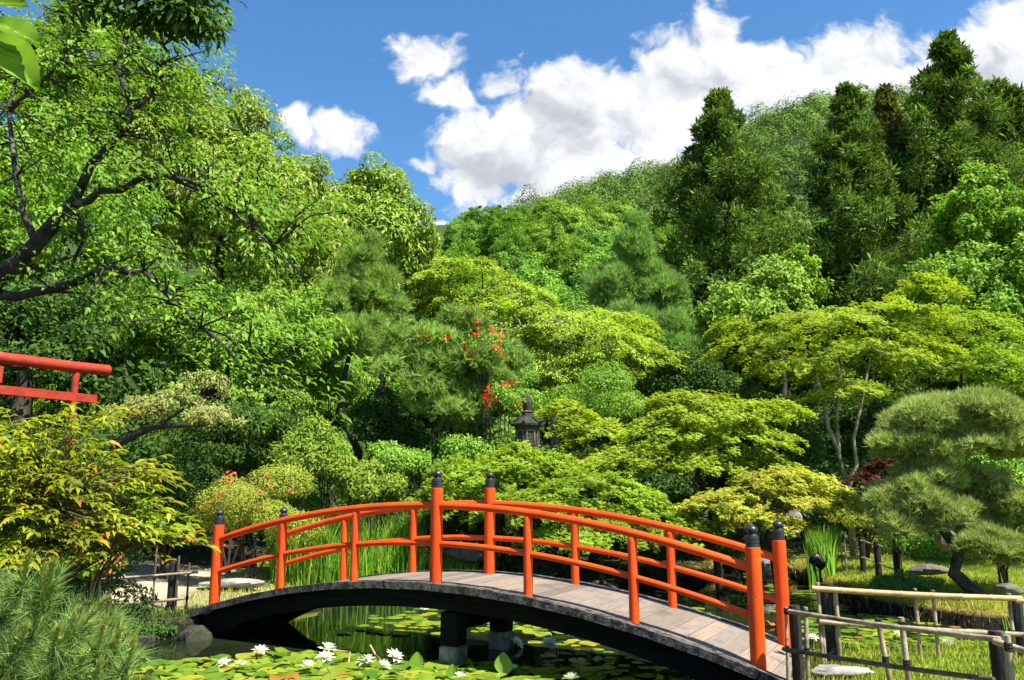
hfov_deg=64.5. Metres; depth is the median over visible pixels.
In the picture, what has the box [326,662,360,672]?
lily pad
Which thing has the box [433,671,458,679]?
lily pad
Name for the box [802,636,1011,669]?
water edge grass
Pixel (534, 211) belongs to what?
broadleaf tree
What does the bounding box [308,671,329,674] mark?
lily pad
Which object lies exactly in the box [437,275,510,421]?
broadleaf tree
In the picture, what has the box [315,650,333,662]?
water lily
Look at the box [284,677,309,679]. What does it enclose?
lily pad
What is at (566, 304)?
broadleaf tree
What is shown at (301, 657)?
lily pad
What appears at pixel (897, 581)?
juniper
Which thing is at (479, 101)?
sky
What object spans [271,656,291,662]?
lily pad
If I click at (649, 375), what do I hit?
broadleaf tree
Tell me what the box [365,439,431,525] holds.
round shrub
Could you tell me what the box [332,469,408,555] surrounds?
round shrub
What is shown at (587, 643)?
lily pad
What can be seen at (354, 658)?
lily pad
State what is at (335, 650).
dead stalk
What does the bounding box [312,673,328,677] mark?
lily pad
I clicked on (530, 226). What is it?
broadleaf tree
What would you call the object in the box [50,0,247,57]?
broadleaf tree
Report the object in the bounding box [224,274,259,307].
broadleaf tree
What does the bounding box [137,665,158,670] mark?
lily pad
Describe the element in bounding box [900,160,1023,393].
broadleaf tree
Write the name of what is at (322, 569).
iris clump
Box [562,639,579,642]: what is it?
lily pad
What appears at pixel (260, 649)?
water lily
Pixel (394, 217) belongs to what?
evergreen oak
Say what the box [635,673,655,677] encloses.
lily pad
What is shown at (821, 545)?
iris clump
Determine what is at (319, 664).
lily pad
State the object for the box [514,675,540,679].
lily pad
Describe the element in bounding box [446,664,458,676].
curled lily pad
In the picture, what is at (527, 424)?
stone lantern
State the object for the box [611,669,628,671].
lily pad
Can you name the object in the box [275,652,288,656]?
lily pad
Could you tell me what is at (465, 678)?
lily pad
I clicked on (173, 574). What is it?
bamboo fence
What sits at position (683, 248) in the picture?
broadleaf tree
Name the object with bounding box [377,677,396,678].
lily pad
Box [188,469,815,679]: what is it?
arched bridge
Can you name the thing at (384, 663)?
water lily
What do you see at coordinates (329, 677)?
lily pad
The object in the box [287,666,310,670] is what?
lily pad
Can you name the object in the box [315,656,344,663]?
lily pad
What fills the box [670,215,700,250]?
broadleaf tree
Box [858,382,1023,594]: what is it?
shaped pine
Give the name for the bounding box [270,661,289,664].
lily pad
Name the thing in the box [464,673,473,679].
lily pad
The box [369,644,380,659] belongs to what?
dead stalk
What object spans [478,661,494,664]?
lily pad
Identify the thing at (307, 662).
water lily
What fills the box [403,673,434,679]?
lily pad
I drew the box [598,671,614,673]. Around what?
lily pad
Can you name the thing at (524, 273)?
broadleaf tree
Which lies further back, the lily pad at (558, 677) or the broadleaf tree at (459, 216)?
the broadleaf tree at (459, 216)
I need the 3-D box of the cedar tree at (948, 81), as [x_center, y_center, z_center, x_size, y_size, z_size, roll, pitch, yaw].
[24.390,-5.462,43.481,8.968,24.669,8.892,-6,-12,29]
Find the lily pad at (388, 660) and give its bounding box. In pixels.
[378,658,401,661]
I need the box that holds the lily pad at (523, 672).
[513,670,529,674]
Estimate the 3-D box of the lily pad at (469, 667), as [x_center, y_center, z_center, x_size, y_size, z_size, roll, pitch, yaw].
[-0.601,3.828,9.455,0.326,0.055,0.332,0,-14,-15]
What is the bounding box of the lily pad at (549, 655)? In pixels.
[540,654,555,656]
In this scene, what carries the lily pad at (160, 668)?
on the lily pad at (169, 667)
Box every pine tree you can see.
[312,226,415,522]
[366,301,538,500]
[575,207,715,483]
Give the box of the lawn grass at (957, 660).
[791,644,1023,679]
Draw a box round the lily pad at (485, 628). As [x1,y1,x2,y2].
[475,627,489,630]
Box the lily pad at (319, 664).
[294,660,322,668]
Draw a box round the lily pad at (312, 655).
[309,652,321,656]
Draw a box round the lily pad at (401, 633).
[392,631,410,634]
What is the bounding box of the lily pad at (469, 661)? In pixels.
[442,658,473,666]
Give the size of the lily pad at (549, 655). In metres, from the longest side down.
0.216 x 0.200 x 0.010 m
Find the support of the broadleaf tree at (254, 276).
on the ground at (200, 563)
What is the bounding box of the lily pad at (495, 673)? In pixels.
[486,671,506,676]
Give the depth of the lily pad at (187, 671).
9.33 m
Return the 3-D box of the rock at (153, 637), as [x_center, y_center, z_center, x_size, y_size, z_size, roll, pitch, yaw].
[-5.120,4.309,11.594,0.898,0.358,0.818,0,-10,0]
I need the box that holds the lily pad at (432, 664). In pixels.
[424,660,448,667]
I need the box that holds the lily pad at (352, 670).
[342,669,362,673]
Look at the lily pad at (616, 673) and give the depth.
9.30 m
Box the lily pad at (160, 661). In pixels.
[144,659,168,665]
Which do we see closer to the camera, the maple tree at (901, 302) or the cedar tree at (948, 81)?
the maple tree at (901, 302)
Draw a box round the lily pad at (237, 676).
[227,675,247,679]
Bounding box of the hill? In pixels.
[601,114,946,225]
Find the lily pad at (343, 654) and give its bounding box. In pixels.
[331,649,357,657]
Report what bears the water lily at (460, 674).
on the lily pad
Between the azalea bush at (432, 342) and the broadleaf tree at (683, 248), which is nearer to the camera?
the azalea bush at (432, 342)
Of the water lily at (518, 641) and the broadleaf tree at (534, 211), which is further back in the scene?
the broadleaf tree at (534, 211)
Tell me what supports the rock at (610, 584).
on the pond water
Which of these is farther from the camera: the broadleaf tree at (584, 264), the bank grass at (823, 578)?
the broadleaf tree at (584, 264)
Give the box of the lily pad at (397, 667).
[377,665,403,671]
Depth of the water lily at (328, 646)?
10.27 m
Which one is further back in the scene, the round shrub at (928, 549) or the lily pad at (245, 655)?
the round shrub at (928, 549)
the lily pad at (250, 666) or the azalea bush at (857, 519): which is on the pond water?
the lily pad at (250, 666)
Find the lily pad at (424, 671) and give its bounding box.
[419,670,438,677]
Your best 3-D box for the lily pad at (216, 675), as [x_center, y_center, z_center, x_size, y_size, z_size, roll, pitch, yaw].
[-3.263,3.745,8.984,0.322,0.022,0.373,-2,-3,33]
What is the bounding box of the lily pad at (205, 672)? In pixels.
[196,667,218,675]
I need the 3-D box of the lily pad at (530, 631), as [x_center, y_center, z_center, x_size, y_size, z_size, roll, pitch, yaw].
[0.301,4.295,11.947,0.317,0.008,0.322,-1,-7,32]
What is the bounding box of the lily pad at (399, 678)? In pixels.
[372,677,404,679]
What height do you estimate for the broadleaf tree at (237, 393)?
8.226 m
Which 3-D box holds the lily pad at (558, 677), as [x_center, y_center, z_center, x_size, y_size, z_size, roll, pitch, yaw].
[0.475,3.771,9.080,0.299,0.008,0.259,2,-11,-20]
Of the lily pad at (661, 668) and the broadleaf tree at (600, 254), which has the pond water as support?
the lily pad at (661, 668)
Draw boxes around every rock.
[123,631,175,641]
[176,625,211,641]
[198,578,264,587]
[442,547,483,563]
[583,580,620,588]
[761,558,771,579]
[908,564,948,574]
[934,530,955,550]
[994,583,1023,594]
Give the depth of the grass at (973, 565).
16.42 m
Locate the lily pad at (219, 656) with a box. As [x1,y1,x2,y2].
[210,654,231,658]
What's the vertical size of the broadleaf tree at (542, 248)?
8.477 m
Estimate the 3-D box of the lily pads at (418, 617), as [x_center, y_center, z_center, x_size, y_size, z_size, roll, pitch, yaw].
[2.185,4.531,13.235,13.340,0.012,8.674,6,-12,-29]
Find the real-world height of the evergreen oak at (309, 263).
14.830 m
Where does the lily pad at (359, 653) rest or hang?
on the pond water
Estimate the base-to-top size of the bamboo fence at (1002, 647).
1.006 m
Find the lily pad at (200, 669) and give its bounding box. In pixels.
[194,667,220,671]
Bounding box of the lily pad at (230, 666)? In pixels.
[219,664,239,671]
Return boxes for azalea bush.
[188,461,324,578]
[414,327,457,540]
[457,318,506,569]
[480,379,526,570]
[825,497,877,558]
[970,527,1012,583]
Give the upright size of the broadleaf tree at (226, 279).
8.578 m
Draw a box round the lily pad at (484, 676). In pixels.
[475,674,500,679]
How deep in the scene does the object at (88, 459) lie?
14.50 m
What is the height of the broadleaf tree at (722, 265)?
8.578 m
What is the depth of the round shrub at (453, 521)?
16.83 m
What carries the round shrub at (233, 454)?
on the ground at (200, 563)
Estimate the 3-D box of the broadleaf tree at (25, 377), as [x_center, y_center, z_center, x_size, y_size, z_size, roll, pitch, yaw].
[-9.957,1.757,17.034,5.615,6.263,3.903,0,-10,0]
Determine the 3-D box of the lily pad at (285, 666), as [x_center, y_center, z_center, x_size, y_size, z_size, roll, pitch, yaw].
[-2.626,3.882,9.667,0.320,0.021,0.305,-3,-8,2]
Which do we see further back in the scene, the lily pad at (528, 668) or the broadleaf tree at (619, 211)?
the broadleaf tree at (619, 211)
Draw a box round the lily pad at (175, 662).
[164,660,184,664]
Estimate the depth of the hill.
337.98 m
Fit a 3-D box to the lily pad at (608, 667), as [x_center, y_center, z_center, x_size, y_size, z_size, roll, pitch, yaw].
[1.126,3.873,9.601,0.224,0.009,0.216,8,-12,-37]
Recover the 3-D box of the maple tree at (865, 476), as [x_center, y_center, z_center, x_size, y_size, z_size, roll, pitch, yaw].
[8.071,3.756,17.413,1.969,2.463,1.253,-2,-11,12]
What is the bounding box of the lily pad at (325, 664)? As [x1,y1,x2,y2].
[322,663,333,667]
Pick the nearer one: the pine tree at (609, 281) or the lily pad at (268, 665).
the lily pad at (268, 665)
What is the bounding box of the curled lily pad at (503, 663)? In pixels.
[494,652,512,675]
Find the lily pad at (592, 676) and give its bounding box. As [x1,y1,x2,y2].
[579,671,605,679]
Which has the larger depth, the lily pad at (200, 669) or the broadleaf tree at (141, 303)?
the broadleaf tree at (141, 303)
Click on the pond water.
(314, 629)
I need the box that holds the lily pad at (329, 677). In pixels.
[309,675,336,679]
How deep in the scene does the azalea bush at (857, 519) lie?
19.14 m
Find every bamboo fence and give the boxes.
[80,547,197,612]
[782,605,1023,679]
[811,582,1023,664]
[824,533,902,577]
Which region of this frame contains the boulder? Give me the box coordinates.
[780,508,802,537]
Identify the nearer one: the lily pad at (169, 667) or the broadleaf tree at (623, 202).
the lily pad at (169, 667)
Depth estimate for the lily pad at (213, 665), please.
9.62 m
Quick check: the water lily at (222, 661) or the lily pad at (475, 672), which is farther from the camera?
the water lily at (222, 661)
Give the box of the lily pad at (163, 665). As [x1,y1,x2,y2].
[147,661,172,669]
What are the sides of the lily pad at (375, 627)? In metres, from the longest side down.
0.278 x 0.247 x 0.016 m
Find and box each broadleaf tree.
[0,0,171,434]
[0,277,188,534]
[0,340,110,432]
[12,325,94,372]
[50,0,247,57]
[60,279,112,305]
[79,297,131,324]
[105,352,187,425]
[110,277,337,567]
[111,271,160,302]
[118,285,168,316]
[133,260,170,282]
[149,362,245,429]
[166,272,210,307]
[221,373,337,425]
[224,260,254,281]
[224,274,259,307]
[242,259,264,283]
[317,346,396,411]
[370,316,420,430]
[386,305,430,329]
[420,224,442,245]
[425,279,531,419]
[436,217,467,255]
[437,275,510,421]
[438,240,489,280]
[442,253,485,294]
[450,219,493,259]
[455,212,464,220]
[461,205,499,240]
[477,211,533,258]
[485,226,539,275]
[488,205,519,231]
[490,245,544,292]
[499,204,538,227]
[501,274,598,444]
[504,259,569,312]
[519,216,550,252]
[522,222,571,265]
[526,197,558,223]
[530,237,589,290]
[533,196,570,224]
[544,200,602,247]
[559,242,645,289]
[560,292,670,433]
[561,254,641,306]
[562,196,603,230]
[563,223,617,256]
[577,194,598,208]
[585,207,624,249]
[602,198,630,214]
[602,200,634,230]
[644,212,678,249]
[646,226,667,252]
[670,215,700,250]
[670,236,707,273]
[687,242,833,400]
[708,243,751,274]
[766,211,791,235]
[777,302,873,410]
[804,219,830,234]
[837,274,849,296]
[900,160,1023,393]
[922,329,1022,396]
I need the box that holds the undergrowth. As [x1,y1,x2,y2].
[0,372,1023,576]
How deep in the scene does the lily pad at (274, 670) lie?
9.43 m
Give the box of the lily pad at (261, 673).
[252,670,283,677]
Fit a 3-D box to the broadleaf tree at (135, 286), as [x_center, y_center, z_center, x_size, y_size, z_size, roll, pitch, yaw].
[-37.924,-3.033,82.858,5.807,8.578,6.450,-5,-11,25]
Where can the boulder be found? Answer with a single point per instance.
(798, 515)
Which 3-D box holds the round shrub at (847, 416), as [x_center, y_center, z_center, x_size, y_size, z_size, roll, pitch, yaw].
[10.002,3.414,23.403,3.178,4.270,3.954,0,-10,0]
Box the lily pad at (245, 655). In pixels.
[235,652,266,658]
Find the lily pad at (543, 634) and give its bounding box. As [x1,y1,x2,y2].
[534,632,551,636]
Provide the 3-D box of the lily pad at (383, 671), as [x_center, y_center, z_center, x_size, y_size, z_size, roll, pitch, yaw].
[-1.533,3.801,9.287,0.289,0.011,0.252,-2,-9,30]
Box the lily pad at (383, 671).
[372,668,388,673]
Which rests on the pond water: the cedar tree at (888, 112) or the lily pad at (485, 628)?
the lily pad at (485, 628)
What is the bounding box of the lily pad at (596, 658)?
[592,656,603,660]
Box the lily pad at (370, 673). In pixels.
[353,669,380,679]
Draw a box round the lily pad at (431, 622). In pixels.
[422,620,439,624]
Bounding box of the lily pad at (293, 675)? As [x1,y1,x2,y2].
[269,672,299,679]
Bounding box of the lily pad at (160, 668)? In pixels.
[152,665,177,671]
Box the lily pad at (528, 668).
[520,666,537,670]
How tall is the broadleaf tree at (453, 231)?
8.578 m
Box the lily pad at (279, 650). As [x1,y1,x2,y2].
[265,647,291,656]
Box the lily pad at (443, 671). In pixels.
[435,666,448,674]
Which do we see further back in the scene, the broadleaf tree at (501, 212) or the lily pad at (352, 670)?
the broadleaf tree at (501, 212)
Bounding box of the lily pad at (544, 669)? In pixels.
[528,666,561,674]
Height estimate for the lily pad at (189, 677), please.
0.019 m
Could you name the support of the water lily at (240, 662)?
on the lily pad at (250, 666)
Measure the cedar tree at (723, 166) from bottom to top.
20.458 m
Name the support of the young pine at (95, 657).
on the ground at (200, 563)
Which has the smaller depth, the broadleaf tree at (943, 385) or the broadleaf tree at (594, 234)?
the broadleaf tree at (943, 385)
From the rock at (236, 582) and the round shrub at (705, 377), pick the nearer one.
the rock at (236, 582)
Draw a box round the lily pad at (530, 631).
[522,629,543,633]
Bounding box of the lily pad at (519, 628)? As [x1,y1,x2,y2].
[515,626,531,629]
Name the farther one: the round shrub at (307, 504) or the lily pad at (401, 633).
the round shrub at (307, 504)
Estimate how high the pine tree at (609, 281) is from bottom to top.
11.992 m
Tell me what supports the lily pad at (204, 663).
on the pond water
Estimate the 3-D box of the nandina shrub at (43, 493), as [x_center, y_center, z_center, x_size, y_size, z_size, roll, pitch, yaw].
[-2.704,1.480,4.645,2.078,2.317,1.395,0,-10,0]
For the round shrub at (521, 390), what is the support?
on the ground at (200, 563)
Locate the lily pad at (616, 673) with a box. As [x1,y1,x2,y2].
[610,669,622,674]
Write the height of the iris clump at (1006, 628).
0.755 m
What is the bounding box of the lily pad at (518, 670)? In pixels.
[511,667,527,671]
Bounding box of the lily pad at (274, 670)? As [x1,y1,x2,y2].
[256,667,286,673]
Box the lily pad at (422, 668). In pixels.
[409,667,435,671]
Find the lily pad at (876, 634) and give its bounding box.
[872,632,892,638]
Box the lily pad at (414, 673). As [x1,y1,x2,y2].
[401,670,430,678]
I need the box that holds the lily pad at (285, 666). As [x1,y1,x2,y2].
[279,662,301,668]
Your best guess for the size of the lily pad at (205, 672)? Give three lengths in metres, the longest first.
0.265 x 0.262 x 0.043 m
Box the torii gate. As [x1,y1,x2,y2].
[0,352,111,450]
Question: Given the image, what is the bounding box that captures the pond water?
[0,573,977,679]
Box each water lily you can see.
[217,657,231,667]
[234,659,249,665]
[251,644,269,653]
[300,659,315,666]
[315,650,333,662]
[318,642,336,650]
[356,654,375,665]
[378,660,391,668]
[387,648,403,662]
[452,671,467,677]
[511,636,523,647]
[539,636,557,648]
[563,672,579,678]
[809,633,818,640]
[939,637,958,646]
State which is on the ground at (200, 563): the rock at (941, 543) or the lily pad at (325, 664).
the rock at (941, 543)
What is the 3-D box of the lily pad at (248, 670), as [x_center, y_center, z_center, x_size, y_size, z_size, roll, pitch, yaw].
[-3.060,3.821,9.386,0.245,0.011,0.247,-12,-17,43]
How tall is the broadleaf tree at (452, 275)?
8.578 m
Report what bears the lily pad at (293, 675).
on the lily pad
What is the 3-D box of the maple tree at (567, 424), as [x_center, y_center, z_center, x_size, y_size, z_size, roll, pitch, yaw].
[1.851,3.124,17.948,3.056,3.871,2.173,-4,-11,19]
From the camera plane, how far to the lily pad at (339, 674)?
9.20 m
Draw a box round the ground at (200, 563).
[0,225,1023,679]
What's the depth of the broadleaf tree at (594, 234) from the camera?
85.20 m
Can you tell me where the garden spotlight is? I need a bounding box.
[809,552,826,582]
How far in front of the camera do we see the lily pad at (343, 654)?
10.31 m
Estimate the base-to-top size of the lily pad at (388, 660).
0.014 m
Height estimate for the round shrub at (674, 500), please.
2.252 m
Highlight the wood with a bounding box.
[459,80,1017,225]
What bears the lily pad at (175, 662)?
on the lily pad at (189, 663)
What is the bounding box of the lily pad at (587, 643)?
[579,641,597,645]
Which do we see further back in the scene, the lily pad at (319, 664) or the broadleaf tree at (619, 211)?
the broadleaf tree at (619, 211)
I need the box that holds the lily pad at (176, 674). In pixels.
[160,673,181,679]
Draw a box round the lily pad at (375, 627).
[367,626,381,628]
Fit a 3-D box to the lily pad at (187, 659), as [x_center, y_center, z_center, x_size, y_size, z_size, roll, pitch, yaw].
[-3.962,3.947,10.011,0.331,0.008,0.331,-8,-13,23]
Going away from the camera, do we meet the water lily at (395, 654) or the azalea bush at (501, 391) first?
the water lily at (395, 654)
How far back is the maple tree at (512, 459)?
16.05 m
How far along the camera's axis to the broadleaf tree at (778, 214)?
118.00 m
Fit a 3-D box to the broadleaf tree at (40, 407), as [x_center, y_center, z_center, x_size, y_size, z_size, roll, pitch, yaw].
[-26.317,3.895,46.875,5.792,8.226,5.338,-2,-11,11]
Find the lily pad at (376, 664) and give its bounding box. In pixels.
[367,662,382,666]
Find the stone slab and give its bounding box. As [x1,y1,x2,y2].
[811,664,873,676]
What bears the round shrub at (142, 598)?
on the ground at (200, 563)
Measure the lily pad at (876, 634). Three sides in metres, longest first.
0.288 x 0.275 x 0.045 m
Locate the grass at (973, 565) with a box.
[787,554,1023,610]
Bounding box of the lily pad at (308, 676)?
[289,670,318,677]
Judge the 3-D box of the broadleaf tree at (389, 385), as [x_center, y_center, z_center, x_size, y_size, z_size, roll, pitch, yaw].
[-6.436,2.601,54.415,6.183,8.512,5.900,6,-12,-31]
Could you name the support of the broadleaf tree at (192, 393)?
on the ground at (200, 563)
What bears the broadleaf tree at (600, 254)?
on the ground at (200, 563)
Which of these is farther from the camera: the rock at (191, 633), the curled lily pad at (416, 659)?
the rock at (191, 633)
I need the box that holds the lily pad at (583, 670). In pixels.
[575,669,596,675]
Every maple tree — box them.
[399,438,607,570]
[436,291,694,522]
[467,465,736,585]
[533,395,665,562]
[579,387,818,592]
[671,462,868,592]
[697,267,975,555]
[839,458,898,546]
[877,303,1023,466]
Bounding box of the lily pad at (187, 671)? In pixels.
[174,668,198,674]
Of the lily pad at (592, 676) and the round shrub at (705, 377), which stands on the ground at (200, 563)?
the round shrub at (705, 377)
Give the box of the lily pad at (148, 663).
[134,662,151,667]
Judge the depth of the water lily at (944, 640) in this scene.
10.55 m
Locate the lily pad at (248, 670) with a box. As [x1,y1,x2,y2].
[237,669,257,671]
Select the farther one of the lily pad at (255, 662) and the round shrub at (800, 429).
the round shrub at (800, 429)
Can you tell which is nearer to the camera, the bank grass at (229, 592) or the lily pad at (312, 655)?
the lily pad at (312, 655)
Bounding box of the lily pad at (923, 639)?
[912,637,930,640]
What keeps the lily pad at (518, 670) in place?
on the pond water
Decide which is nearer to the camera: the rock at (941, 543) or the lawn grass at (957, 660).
the lawn grass at (957, 660)
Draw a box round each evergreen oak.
[15,45,361,532]
[305,149,452,461]
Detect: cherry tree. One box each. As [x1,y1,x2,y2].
[0,0,368,439]
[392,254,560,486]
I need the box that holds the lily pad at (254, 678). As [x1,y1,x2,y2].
[235,677,268,679]
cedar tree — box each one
[623,86,842,454]
[788,80,948,451]
[863,82,948,392]
[877,25,1023,386]
[943,82,1023,397]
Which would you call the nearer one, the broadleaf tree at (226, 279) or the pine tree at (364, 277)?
the pine tree at (364, 277)
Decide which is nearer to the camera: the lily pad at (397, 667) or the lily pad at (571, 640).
the lily pad at (397, 667)
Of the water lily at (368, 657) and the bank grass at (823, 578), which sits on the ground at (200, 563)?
the bank grass at (823, 578)
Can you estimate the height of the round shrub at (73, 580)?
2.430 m
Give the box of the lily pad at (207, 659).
[201,657,224,660]
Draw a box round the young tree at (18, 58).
[0,0,42,94]
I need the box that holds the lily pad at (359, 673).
[335,671,363,679]
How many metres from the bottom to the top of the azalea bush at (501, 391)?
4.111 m
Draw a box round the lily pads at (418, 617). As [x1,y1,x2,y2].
[230,573,987,679]
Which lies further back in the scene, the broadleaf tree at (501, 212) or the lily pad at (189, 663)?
the broadleaf tree at (501, 212)
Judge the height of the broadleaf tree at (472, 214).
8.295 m
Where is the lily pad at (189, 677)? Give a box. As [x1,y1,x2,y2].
[175,675,206,679]
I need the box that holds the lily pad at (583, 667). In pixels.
[574,666,592,669]
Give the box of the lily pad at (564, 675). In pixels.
[556,675,580,678]
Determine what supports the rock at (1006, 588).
on the ground at (200, 563)
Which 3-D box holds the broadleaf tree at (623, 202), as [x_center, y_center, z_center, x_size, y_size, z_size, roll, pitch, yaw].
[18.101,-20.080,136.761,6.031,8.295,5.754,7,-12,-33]
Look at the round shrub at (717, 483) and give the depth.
17.85 m
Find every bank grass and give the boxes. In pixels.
[153,565,311,616]
[698,555,1023,626]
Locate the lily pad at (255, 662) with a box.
[244,659,269,665]
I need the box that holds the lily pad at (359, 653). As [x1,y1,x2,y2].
[356,652,378,656]
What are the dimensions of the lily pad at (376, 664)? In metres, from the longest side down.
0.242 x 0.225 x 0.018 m
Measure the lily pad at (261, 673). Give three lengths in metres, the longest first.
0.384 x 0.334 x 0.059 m
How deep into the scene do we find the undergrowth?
27.61 m
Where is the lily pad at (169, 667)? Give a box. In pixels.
[165,665,195,670]
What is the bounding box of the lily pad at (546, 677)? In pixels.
[532,674,555,679]
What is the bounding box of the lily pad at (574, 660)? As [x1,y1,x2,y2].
[569,657,586,662]
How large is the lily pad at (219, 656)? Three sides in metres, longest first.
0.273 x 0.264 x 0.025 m
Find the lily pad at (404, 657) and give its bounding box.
[386,654,413,659]
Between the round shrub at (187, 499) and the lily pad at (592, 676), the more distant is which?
the round shrub at (187, 499)
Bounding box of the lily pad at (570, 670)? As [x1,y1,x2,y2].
[562,668,579,673]
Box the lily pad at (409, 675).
[392,674,411,677]
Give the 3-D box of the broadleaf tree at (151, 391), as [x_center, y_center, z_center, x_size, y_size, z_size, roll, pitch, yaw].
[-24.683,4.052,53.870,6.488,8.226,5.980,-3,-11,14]
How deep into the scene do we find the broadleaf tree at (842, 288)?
71.64 m
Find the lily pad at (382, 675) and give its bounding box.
[377,673,396,677]
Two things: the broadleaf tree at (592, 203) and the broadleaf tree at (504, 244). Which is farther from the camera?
the broadleaf tree at (592, 203)
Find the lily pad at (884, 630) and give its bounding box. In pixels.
[870,629,890,632]
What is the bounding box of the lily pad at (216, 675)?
[203,672,234,679]
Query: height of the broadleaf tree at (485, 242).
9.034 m
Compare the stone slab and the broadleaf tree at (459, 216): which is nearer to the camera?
the stone slab
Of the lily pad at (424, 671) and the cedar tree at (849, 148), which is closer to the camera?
the lily pad at (424, 671)
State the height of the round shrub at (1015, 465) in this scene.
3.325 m
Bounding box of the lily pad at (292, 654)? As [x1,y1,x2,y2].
[287,650,313,656]
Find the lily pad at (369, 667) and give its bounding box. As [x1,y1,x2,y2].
[354,665,373,669]
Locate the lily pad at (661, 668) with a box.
[653,666,668,670]
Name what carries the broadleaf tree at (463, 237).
on the ground at (200, 563)
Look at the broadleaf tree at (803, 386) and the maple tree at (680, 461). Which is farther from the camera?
the broadleaf tree at (803, 386)
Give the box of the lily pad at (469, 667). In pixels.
[458,664,474,669]
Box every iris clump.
[263,505,429,585]
[422,551,481,569]
[803,521,843,590]
[1002,616,1011,640]
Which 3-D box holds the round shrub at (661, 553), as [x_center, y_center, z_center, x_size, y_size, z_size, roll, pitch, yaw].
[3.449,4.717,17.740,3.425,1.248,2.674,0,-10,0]
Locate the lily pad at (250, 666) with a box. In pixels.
[238,665,261,668]
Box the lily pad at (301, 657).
[284,653,313,663]
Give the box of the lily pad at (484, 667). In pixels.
[475,665,493,670]
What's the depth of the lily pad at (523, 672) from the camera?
9.26 m
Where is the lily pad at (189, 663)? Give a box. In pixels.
[177,662,196,667]
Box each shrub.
[0,402,220,679]
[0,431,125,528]
[0,512,100,678]
[1,541,159,679]
[60,547,128,650]
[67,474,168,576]
[113,611,178,640]
[133,459,227,578]
[141,398,339,573]
[258,413,352,525]
[259,486,330,520]
[289,355,379,526]
[322,452,385,525]
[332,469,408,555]
[337,389,433,523]
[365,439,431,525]
[387,433,501,540]
[417,509,505,542]
[452,412,515,484]
[463,367,546,546]
[515,454,623,567]
[539,359,660,498]
[592,535,744,585]
[602,491,701,588]
[633,345,740,494]
[688,449,828,583]
[719,390,829,546]
[795,386,902,533]
[865,531,984,560]
[949,447,1023,487]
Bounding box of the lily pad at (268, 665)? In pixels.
[251,663,277,669]
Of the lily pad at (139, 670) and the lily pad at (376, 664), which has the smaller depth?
the lily pad at (139, 670)
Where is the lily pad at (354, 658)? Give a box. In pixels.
[344,655,372,662]
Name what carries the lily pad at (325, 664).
on the pond water
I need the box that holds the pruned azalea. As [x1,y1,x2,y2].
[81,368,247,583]
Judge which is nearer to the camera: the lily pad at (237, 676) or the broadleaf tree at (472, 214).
the lily pad at (237, 676)
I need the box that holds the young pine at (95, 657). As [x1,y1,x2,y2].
[0,548,163,679]
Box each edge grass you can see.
[50,603,203,626]
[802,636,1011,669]
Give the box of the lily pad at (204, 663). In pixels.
[194,658,218,668]
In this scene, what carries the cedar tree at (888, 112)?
on the ground at (200, 563)
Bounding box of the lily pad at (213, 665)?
[203,663,221,667]
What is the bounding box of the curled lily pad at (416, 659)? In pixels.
[409,652,422,666]
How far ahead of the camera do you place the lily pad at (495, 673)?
9.19 m
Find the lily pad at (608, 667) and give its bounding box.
[598,665,615,669]
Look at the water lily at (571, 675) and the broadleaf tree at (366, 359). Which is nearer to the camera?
the water lily at (571, 675)
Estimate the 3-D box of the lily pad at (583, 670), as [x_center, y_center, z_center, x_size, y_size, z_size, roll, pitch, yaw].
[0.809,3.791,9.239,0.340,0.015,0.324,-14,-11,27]
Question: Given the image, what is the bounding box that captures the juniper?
[864,569,946,591]
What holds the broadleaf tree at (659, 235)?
on the ground at (200, 563)
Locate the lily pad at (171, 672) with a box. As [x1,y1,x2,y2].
[151,670,183,675]
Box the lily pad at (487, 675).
[473,672,490,676]
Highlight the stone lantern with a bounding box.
[505,394,549,575]
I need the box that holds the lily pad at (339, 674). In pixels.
[330,672,350,676]
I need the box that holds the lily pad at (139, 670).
[130,668,145,673]
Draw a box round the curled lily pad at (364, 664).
[357,655,367,667]
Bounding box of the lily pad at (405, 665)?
[391,661,411,669]
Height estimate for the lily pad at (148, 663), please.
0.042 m
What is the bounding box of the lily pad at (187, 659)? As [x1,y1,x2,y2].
[181,657,204,661]
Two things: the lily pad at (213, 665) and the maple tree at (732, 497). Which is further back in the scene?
the maple tree at (732, 497)
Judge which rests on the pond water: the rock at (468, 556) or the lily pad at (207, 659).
the lily pad at (207, 659)
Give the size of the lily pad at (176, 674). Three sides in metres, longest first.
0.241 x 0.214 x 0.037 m
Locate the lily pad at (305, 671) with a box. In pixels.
[287,668,315,672]
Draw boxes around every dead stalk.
[334,649,350,661]
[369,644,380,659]
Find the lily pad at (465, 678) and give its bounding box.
[445,676,469,679]
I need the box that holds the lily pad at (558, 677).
[551,674,567,679]
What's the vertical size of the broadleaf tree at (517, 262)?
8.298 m
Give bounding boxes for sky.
[0,0,1023,224]
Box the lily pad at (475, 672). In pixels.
[467,670,485,674]
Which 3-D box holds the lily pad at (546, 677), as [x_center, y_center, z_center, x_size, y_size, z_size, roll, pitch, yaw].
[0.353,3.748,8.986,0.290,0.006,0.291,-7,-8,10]
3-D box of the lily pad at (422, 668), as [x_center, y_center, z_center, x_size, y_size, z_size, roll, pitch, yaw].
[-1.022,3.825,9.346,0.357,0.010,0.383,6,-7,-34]

